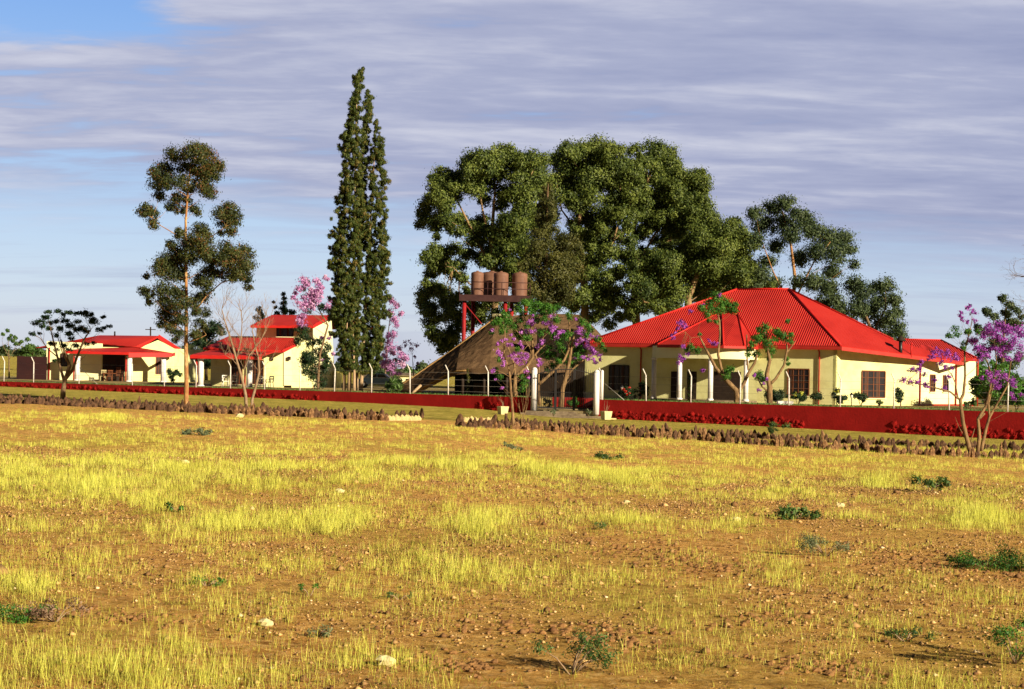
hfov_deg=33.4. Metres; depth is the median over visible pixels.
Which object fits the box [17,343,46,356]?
acacia tree
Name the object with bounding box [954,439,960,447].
edging stone
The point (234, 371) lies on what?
window
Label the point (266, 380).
wire fence
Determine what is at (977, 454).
edging stone
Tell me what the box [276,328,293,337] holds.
window
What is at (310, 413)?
edging stone
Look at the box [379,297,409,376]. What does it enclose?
jacaranda tree
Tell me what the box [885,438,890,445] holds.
edging stone
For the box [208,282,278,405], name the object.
bare tree
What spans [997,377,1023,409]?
shrub
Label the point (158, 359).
window
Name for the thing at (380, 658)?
rock
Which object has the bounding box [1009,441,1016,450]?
edging stone
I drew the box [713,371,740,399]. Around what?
door
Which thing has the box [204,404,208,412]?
edging stone
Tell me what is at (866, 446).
edging stone
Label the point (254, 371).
window
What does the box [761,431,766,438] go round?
edging stone
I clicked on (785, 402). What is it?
garden bench
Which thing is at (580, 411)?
path
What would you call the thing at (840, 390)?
fence post
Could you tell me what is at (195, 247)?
gum tree
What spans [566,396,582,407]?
shrub
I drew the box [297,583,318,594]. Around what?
weed
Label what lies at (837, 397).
shrub
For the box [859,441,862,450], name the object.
edging stone
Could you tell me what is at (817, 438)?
edging stone
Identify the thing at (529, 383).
fence post
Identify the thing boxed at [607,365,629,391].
window
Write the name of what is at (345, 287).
cypress tree
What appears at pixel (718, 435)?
edging stone
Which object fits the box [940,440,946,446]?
edging stone
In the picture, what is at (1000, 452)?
edging stone
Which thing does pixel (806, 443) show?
edging stone
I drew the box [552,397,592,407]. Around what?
garden wall
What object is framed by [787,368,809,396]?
window
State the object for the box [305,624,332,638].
weed
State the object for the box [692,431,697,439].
edging stone
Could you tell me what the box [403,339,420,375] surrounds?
jacaranda tree
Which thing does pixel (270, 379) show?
plastic chair
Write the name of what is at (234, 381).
plastic chair
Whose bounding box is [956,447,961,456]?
edging stone
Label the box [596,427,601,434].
edging stone
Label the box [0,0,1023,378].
sky
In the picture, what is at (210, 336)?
shade tree
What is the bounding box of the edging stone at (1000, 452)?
[998,448,1002,457]
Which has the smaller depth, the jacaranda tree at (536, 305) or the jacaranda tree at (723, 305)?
the jacaranda tree at (723, 305)
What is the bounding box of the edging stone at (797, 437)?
[795,433,799,440]
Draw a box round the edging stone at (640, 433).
[637,429,643,436]
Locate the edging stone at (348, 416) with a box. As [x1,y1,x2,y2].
[345,412,351,418]
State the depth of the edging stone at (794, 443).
69.82 m
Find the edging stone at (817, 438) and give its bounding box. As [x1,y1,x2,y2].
[814,433,819,441]
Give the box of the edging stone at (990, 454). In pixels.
[988,450,993,457]
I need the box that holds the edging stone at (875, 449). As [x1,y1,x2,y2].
[873,444,879,451]
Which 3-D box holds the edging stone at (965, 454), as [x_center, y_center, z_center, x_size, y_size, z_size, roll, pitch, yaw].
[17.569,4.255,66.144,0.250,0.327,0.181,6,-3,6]
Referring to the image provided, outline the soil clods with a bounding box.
[7,483,1023,684]
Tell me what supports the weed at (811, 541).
on the ground at (750, 674)
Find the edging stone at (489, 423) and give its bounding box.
[487,420,492,427]
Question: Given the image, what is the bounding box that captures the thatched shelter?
[401,313,600,397]
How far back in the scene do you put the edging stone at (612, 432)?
76.42 m
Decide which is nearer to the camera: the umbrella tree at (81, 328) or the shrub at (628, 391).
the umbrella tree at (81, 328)
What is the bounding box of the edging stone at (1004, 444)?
[1002,440,1007,450]
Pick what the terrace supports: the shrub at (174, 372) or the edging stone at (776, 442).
the shrub at (174, 372)
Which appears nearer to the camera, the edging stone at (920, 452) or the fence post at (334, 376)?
the edging stone at (920, 452)
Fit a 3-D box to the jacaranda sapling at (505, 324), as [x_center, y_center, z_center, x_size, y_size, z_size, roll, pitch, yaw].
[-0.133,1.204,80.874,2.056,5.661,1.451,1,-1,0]
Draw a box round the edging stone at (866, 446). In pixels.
[863,441,869,450]
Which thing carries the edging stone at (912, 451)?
on the ground at (750, 674)
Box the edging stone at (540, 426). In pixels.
[538,422,543,429]
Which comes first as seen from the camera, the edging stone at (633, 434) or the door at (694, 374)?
the edging stone at (633, 434)
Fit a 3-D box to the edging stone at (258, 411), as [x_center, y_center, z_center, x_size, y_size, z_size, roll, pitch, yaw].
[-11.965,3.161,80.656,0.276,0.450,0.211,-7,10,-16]
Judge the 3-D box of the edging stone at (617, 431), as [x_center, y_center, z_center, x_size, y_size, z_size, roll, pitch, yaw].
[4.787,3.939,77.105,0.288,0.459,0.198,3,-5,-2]
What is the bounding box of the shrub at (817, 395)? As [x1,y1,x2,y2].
[809,391,824,404]
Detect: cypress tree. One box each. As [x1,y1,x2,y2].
[326,66,374,390]
[356,89,374,390]
[358,118,393,390]
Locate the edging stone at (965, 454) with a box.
[962,450,967,456]
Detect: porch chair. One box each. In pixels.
[100,370,106,380]
[106,370,112,380]
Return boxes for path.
[531,406,597,415]
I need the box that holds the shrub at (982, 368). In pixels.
[978,362,1016,403]
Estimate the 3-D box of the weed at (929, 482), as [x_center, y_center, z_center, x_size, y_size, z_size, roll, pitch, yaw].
[10.502,3.450,42.380,1.029,0.493,0.981,1,-1,-17]
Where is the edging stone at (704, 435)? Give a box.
[701,429,706,440]
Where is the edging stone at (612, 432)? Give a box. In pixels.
[610,429,615,435]
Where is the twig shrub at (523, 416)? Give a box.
[513,384,532,422]
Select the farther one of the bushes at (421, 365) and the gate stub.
the bushes at (421, 365)
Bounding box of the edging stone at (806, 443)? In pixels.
[803,438,808,447]
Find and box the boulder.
[455,414,463,426]
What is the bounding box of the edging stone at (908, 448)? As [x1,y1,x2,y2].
[906,442,910,453]
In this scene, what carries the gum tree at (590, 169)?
on the terrace
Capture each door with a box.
[671,371,676,398]
[687,371,696,398]
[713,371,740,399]
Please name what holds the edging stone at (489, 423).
on the ground at (750, 674)
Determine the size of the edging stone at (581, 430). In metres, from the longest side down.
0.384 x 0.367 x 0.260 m
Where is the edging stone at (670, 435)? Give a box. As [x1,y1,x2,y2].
[666,432,672,438]
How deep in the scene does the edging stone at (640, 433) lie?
75.52 m
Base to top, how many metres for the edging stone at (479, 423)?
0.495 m
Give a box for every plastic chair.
[221,375,228,385]
[231,375,237,386]
[258,376,265,386]
[265,376,273,386]
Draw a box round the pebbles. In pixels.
[0,445,1023,688]
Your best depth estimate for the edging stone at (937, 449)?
67.28 m
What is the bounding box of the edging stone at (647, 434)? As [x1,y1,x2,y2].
[645,430,649,437]
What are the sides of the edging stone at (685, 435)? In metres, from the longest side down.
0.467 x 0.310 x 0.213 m
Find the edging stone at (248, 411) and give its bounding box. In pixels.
[246,407,250,414]
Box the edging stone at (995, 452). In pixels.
[993,450,998,457]
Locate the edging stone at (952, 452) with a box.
[949,447,955,455]
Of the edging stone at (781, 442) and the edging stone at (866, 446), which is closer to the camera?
the edging stone at (866, 446)
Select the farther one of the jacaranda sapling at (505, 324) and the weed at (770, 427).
the jacaranda sapling at (505, 324)
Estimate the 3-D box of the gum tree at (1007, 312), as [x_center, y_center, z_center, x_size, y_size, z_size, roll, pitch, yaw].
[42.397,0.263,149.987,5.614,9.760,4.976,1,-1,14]
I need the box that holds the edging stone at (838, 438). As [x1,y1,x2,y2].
[835,434,840,442]
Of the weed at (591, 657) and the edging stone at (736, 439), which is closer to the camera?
the weed at (591, 657)
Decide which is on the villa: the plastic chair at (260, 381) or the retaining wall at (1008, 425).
the plastic chair at (260, 381)
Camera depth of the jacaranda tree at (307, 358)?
134.74 m
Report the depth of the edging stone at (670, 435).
74.10 m
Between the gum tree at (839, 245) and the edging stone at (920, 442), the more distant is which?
the gum tree at (839, 245)
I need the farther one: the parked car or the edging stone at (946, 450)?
the parked car
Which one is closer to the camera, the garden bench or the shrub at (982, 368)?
the garden bench
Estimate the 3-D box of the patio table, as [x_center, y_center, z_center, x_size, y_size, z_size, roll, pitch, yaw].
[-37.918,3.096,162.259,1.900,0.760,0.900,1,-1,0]
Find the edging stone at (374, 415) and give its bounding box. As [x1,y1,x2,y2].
[371,411,376,419]
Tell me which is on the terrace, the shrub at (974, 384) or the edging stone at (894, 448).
the shrub at (974, 384)
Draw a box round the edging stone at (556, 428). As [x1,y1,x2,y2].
[553,424,559,431]
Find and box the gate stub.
[600,370,603,399]
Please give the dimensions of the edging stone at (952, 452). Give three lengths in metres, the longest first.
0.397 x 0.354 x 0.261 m
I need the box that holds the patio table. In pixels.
[102,373,123,380]
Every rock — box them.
[236,413,243,417]
[257,618,273,626]
[375,655,395,666]
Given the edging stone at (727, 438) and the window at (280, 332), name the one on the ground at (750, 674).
the edging stone at (727, 438)
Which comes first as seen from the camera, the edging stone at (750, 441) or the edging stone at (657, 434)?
the edging stone at (750, 441)
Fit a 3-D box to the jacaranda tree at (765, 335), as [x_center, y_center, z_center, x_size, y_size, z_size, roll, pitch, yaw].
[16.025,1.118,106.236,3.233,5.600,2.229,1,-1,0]
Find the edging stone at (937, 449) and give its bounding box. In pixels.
[934,445,939,454]
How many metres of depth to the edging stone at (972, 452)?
66.08 m
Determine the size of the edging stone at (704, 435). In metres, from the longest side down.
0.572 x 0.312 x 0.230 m
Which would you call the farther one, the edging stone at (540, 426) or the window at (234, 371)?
the window at (234, 371)
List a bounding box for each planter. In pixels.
[497,397,508,414]
[600,402,611,419]
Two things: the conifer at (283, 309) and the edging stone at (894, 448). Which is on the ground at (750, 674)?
the edging stone at (894, 448)
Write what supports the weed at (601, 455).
on the ground at (750, 674)
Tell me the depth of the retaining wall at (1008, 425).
97.04 m
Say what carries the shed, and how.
on the ground at (750, 674)
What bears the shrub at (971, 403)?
on the terrace
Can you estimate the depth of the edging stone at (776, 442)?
70.04 m
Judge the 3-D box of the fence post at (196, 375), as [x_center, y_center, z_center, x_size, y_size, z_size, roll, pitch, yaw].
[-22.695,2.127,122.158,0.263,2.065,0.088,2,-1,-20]
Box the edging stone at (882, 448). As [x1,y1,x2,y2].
[878,445,885,452]
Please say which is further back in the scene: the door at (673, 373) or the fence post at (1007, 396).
the door at (673, 373)
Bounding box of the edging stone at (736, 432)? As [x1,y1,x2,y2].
[733,428,739,437]
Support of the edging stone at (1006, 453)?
on the ground at (750, 674)
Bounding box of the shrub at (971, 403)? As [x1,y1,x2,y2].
[963,397,976,407]
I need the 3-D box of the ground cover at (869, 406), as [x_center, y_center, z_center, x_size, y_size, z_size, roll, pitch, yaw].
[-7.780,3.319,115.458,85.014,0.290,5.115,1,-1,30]
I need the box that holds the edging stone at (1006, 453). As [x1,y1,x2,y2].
[1002,449,1009,457]
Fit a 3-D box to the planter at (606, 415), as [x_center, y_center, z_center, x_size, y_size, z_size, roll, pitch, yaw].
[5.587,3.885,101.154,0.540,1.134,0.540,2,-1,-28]
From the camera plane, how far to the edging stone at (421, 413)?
85.31 m
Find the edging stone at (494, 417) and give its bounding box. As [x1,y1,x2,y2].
[492,414,497,424]
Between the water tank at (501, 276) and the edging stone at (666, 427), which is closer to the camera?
the edging stone at (666, 427)
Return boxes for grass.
[0,406,1023,688]
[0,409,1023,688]
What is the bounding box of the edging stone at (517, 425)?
[514,422,519,428]
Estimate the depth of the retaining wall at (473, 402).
115.80 m
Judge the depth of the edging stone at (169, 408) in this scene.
81.10 m
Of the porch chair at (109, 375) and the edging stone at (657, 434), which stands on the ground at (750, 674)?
the edging stone at (657, 434)
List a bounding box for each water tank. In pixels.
[471,271,483,294]
[483,271,495,294]
[493,271,508,294]
[512,272,527,295]
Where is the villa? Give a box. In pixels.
[189,315,371,387]
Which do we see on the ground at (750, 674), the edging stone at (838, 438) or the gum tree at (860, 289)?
the edging stone at (838, 438)
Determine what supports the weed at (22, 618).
on the ground at (750, 674)
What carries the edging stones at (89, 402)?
on the ground at (750, 674)
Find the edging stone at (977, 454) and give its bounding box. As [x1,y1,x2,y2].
[975,451,981,457]
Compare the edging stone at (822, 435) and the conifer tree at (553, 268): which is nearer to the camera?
the edging stone at (822, 435)
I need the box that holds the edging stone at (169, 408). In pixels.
[167,403,172,411]
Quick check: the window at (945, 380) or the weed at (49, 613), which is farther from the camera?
the window at (945, 380)
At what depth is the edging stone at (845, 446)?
68.83 m
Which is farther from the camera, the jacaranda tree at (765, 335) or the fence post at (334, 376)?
the fence post at (334, 376)
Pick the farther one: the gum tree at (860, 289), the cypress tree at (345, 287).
the gum tree at (860, 289)
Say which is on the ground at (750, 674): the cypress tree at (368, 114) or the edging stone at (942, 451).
the edging stone at (942, 451)
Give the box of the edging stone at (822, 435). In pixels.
[820,430,824,440]
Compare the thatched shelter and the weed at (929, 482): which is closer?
the weed at (929, 482)
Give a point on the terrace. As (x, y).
(452, 391)
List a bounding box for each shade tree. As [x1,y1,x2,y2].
[182,318,226,379]
[253,306,265,321]
[377,368,392,375]
[392,366,418,378]
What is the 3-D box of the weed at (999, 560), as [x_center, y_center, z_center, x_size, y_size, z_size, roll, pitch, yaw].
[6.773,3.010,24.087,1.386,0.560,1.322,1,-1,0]
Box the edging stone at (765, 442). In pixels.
[761,439,769,444]
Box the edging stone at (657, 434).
[654,429,659,437]
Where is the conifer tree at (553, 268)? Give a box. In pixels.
[511,181,593,313]
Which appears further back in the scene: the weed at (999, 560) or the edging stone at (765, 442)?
the edging stone at (765, 442)
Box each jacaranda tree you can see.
[289,274,334,388]
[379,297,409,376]
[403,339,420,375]
[490,295,565,396]
[535,309,606,406]
[671,289,757,403]
[744,319,795,403]
[897,303,1023,451]
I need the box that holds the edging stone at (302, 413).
[299,409,304,416]
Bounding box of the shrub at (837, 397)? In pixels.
[830,387,848,405]
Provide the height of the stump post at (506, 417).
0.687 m
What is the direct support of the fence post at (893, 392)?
on the retaining wall at (1008, 425)
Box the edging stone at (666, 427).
[664,422,668,430]
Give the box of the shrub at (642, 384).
[630,381,651,398]
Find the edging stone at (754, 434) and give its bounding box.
[751,429,756,437]
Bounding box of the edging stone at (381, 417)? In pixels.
[379,414,384,420]
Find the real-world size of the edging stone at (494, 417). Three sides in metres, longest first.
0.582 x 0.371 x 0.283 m
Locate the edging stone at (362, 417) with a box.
[358,414,365,419]
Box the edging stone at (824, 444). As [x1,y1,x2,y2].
[821,439,827,448]
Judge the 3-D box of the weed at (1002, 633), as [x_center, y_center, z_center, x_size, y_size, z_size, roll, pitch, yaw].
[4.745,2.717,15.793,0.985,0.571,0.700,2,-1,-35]
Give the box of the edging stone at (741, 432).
[739,430,744,437]
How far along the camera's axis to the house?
115.05 m
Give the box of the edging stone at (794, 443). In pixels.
[792,440,798,446]
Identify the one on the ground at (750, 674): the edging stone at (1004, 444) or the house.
the edging stone at (1004, 444)
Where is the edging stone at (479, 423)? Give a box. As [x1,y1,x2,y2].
[478,418,482,427]
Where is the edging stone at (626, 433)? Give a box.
[624,430,630,436]
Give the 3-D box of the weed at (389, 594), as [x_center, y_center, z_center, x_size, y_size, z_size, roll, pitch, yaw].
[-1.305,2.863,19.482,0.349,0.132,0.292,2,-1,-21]
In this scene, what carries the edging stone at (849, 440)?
on the ground at (750, 674)
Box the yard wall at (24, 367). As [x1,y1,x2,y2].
[16,356,46,379]
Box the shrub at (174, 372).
[166,368,182,382]
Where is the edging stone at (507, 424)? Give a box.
[505,420,510,428]
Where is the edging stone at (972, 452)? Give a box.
[970,447,974,456]
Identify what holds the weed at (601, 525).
on the ground at (750, 674)
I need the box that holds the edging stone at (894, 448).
[892,443,896,453]
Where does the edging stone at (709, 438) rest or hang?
on the ground at (750, 674)
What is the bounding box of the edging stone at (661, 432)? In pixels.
[659,427,663,437]
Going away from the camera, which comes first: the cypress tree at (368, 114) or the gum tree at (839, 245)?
the cypress tree at (368, 114)
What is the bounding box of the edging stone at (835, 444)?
[832,440,837,449]
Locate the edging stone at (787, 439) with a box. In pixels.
[784,434,789,446]
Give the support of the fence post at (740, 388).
on the retaining wall at (1008, 425)
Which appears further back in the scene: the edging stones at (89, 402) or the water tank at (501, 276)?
the water tank at (501, 276)
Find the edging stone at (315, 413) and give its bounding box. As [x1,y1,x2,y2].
[314,407,317,417]
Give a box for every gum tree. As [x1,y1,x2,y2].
[132,137,259,403]
[412,141,564,355]
[547,132,651,331]
[616,161,776,322]
[625,134,723,324]
[740,191,863,298]
[811,270,909,339]
[962,293,1023,377]
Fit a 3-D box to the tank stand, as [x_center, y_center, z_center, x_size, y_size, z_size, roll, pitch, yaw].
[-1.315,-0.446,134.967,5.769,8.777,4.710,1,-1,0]
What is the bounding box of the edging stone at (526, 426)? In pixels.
[523,422,530,429]
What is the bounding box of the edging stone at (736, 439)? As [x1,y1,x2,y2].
[734,434,738,443]
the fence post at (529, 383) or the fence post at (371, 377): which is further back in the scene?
the fence post at (371, 377)
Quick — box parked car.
[359,373,389,387]
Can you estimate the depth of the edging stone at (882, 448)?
67.07 m
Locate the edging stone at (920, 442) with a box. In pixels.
[917,439,922,446]
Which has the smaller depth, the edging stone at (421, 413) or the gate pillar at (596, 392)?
the edging stone at (421, 413)
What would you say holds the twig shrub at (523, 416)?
on the ground at (750, 674)
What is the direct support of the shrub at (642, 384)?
on the terrace
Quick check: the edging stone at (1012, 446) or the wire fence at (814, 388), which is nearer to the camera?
the edging stone at (1012, 446)
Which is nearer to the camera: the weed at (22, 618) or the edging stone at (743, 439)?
the weed at (22, 618)
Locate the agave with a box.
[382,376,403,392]
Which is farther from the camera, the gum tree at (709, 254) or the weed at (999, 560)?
the gum tree at (709, 254)
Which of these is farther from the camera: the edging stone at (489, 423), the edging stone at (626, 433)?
the edging stone at (489, 423)
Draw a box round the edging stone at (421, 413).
[419,408,423,417]
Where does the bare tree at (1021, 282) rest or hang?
on the ground at (750, 674)
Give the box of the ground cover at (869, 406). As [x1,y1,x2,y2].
[1,380,1023,411]
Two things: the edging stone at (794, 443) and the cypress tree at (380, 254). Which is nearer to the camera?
the edging stone at (794, 443)
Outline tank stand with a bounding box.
[459,281,532,341]
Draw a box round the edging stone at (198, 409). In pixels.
[196,403,200,412]
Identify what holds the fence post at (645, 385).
on the retaining wall at (1008, 425)
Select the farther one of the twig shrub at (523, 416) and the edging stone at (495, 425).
the twig shrub at (523, 416)
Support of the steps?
on the ground at (750, 674)
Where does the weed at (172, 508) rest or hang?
on the ground at (750, 674)
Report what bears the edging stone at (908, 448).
on the ground at (750, 674)
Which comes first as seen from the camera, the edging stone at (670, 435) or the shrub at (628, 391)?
the edging stone at (670, 435)
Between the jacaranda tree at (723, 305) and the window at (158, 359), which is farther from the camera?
the window at (158, 359)
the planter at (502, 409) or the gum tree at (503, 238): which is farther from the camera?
the gum tree at (503, 238)
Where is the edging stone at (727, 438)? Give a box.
[724,433,729,442]
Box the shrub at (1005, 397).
[977,368,1023,407]
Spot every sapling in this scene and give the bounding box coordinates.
[1,328,30,377]
[488,310,529,424]
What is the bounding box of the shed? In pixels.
[397,373,415,381]
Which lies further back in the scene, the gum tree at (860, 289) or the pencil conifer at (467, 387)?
the gum tree at (860, 289)
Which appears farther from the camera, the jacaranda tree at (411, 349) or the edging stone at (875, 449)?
the jacaranda tree at (411, 349)
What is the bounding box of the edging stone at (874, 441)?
[871,437,877,444]
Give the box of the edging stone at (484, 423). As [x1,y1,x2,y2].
[482,420,487,427]
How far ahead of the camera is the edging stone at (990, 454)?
65.91 m
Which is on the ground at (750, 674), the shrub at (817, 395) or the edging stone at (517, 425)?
the edging stone at (517, 425)
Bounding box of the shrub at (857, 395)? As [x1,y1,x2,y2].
[853,390,868,405]
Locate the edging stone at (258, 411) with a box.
[256,407,261,414]
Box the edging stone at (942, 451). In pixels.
[940,446,944,454]
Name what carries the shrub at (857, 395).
on the terrace
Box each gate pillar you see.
[531,367,536,409]
[593,370,599,414]
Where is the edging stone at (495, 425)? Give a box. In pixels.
[493,420,497,428]
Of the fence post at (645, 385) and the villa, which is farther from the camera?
the villa
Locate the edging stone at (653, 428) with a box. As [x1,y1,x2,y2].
[651,424,656,432]
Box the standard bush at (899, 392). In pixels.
[895,387,904,406]
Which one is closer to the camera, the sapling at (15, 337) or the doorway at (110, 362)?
the doorway at (110, 362)
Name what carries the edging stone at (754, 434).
on the ground at (750, 674)
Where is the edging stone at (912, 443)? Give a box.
[909,440,915,446]
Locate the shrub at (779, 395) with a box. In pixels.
[763,389,787,403]
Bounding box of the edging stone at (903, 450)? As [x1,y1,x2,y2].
[900,448,906,453]
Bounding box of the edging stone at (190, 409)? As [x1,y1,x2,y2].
[187,404,192,412]
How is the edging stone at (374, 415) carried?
on the ground at (750, 674)
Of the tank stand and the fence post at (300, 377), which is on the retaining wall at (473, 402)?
the fence post at (300, 377)
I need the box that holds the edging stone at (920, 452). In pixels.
[917,449,924,454]
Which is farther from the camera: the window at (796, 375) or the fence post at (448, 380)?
the window at (796, 375)
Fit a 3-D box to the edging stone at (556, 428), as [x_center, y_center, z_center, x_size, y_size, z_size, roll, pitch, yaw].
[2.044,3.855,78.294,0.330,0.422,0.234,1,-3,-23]
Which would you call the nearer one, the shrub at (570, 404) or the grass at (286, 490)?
the grass at (286, 490)
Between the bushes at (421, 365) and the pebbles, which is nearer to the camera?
the pebbles
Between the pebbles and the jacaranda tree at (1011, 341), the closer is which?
the pebbles
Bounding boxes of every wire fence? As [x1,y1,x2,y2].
[0,363,528,392]
[603,376,1017,407]
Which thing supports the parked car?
on the terrace
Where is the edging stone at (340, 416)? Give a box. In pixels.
[337,412,343,418]
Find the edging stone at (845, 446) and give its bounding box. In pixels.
[843,443,848,449]
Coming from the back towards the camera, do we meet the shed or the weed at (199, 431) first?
the shed
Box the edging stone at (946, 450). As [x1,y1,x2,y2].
[944,445,948,454]
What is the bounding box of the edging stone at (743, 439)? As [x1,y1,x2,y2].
[741,435,745,443]
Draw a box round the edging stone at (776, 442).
[774,437,778,445]
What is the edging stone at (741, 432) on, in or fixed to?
on the ground at (750, 674)
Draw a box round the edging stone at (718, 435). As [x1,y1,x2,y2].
[716,432,720,441]
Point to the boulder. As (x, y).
(459, 419)
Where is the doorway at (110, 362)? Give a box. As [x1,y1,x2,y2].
[102,355,124,380]
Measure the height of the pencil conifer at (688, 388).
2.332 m
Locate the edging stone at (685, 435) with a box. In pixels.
[683,431,687,439]
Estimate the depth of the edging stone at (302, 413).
79.52 m
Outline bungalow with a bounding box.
[36,331,202,381]
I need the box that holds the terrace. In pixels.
[0,376,1023,411]
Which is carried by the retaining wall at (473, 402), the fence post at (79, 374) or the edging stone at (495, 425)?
the fence post at (79, 374)
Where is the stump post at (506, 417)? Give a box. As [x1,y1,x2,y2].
[504,413,507,424]
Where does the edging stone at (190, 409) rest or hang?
on the ground at (750, 674)
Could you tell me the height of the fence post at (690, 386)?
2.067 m
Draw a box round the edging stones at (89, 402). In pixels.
[0,393,628,429]
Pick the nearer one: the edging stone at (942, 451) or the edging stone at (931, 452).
the edging stone at (931, 452)
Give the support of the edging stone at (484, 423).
on the ground at (750, 674)
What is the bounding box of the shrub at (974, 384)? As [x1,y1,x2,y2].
[965,374,1009,407]
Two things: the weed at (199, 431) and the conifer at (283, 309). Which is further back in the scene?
the conifer at (283, 309)
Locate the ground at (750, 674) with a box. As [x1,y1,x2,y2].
[0,356,1023,688]
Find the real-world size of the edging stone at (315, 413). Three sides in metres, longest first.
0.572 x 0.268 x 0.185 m
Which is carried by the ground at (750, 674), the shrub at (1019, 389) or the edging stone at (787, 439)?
the edging stone at (787, 439)
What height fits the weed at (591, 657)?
0.486 m
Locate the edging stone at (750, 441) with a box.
[748,437,753,444]
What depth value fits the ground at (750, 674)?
22.33 m
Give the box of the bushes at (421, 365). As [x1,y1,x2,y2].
[0,344,454,376]
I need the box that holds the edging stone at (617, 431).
[615,427,619,434]
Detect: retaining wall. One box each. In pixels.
[0,381,530,412]
[598,400,1023,439]
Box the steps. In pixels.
[521,410,600,418]
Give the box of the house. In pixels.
[584,288,978,405]
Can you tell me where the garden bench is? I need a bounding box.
[777,401,792,404]
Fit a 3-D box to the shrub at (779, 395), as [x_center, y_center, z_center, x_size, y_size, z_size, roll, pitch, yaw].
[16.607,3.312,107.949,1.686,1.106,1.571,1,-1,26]
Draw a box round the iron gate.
[536,365,593,410]
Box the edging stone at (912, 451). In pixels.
[910,449,916,454]
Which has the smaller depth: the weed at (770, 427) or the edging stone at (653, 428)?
the weed at (770, 427)
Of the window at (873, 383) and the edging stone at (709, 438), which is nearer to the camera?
the edging stone at (709, 438)
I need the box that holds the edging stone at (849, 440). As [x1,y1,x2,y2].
[846,435,852,443]
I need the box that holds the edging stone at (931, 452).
[928,446,934,455]
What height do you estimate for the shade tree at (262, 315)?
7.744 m
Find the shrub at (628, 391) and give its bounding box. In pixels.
[617,386,634,398]
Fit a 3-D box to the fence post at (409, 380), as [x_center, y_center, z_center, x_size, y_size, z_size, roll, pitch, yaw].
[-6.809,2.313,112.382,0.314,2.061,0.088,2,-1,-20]
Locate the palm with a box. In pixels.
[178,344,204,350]
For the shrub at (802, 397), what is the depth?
107.72 m
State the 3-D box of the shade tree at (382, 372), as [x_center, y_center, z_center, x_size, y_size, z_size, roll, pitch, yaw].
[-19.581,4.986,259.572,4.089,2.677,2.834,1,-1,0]
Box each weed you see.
[0,598,57,624]
[15,597,91,621]
[164,501,184,511]
[179,427,212,435]
[189,575,226,586]
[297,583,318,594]
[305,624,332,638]
[384,590,411,599]
[501,441,522,450]
[530,625,622,674]
[591,451,624,459]
[592,521,608,529]
[766,421,791,436]
[773,503,820,519]
[794,531,849,555]
[881,625,940,643]
[909,474,952,491]
[946,538,1023,571]
[969,612,1023,663]
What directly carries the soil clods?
on the ground at (750, 674)
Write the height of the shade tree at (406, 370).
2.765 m
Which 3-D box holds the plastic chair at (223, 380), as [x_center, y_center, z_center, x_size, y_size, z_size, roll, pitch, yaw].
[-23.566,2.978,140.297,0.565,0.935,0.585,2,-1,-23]
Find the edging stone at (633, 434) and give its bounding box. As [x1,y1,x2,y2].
[631,426,635,436]
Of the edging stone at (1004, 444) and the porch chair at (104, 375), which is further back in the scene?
the porch chair at (104, 375)
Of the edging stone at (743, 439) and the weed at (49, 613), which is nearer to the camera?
the weed at (49, 613)
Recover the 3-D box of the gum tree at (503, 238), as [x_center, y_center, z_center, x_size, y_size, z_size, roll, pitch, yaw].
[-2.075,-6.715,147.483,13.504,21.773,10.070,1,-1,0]
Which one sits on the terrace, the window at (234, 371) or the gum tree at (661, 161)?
the gum tree at (661, 161)
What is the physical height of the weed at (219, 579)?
0.155 m
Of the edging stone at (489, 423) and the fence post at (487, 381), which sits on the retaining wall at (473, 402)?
the fence post at (487, 381)
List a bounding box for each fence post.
[77,359,96,383]
[194,360,196,386]
[298,362,300,389]
[332,363,335,390]
[369,363,372,392]
[407,364,410,393]
[445,365,448,394]
[485,365,488,395]
[515,366,529,396]
[643,369,646,400]
[688,369,691,401]
[737,370,740,403]
[786,371,789,404]
[837,372,841,406]
[891,373,894,407]
[945,375,949,409]
[1007,383,1008,410]
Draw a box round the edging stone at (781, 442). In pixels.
[779,437,783,445]
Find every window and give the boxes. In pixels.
[60,353,67,366]
[156,357,160,374]
[231,360,242,384]
[252,360,263,384]
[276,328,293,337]
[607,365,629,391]
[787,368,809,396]
[861,370,885,398]
[929,374,935,392]
[942,375,948,392]
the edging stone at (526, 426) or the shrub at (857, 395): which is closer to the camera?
the edging stone at (526, 426)
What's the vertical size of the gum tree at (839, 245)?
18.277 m
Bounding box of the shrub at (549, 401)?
[542,398,552,408]
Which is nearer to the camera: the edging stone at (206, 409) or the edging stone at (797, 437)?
the edging stone at (797, 437)
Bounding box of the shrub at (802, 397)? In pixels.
[790,391,806,402]
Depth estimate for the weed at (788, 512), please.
31.44 m
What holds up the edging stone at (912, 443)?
on the ground at (750, 674)
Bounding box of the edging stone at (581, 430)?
[578,427,585,433]
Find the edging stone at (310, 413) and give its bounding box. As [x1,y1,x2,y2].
[307,408,313,417]
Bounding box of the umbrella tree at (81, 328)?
[28,307,112,399]
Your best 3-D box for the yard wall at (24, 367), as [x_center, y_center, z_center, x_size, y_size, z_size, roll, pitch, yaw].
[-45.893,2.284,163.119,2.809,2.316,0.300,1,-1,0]
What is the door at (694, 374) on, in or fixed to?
in the house
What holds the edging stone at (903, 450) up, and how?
on the ground at (750, 674)
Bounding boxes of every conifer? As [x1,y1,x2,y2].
[272,291,296,314]
[465,368,470,394]
[687,370,693,401]
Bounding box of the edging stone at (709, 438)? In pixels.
[706,433,711,440]
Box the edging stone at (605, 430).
[602,426,608,434]
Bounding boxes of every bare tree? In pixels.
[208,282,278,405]
[1006,245,1023,325]

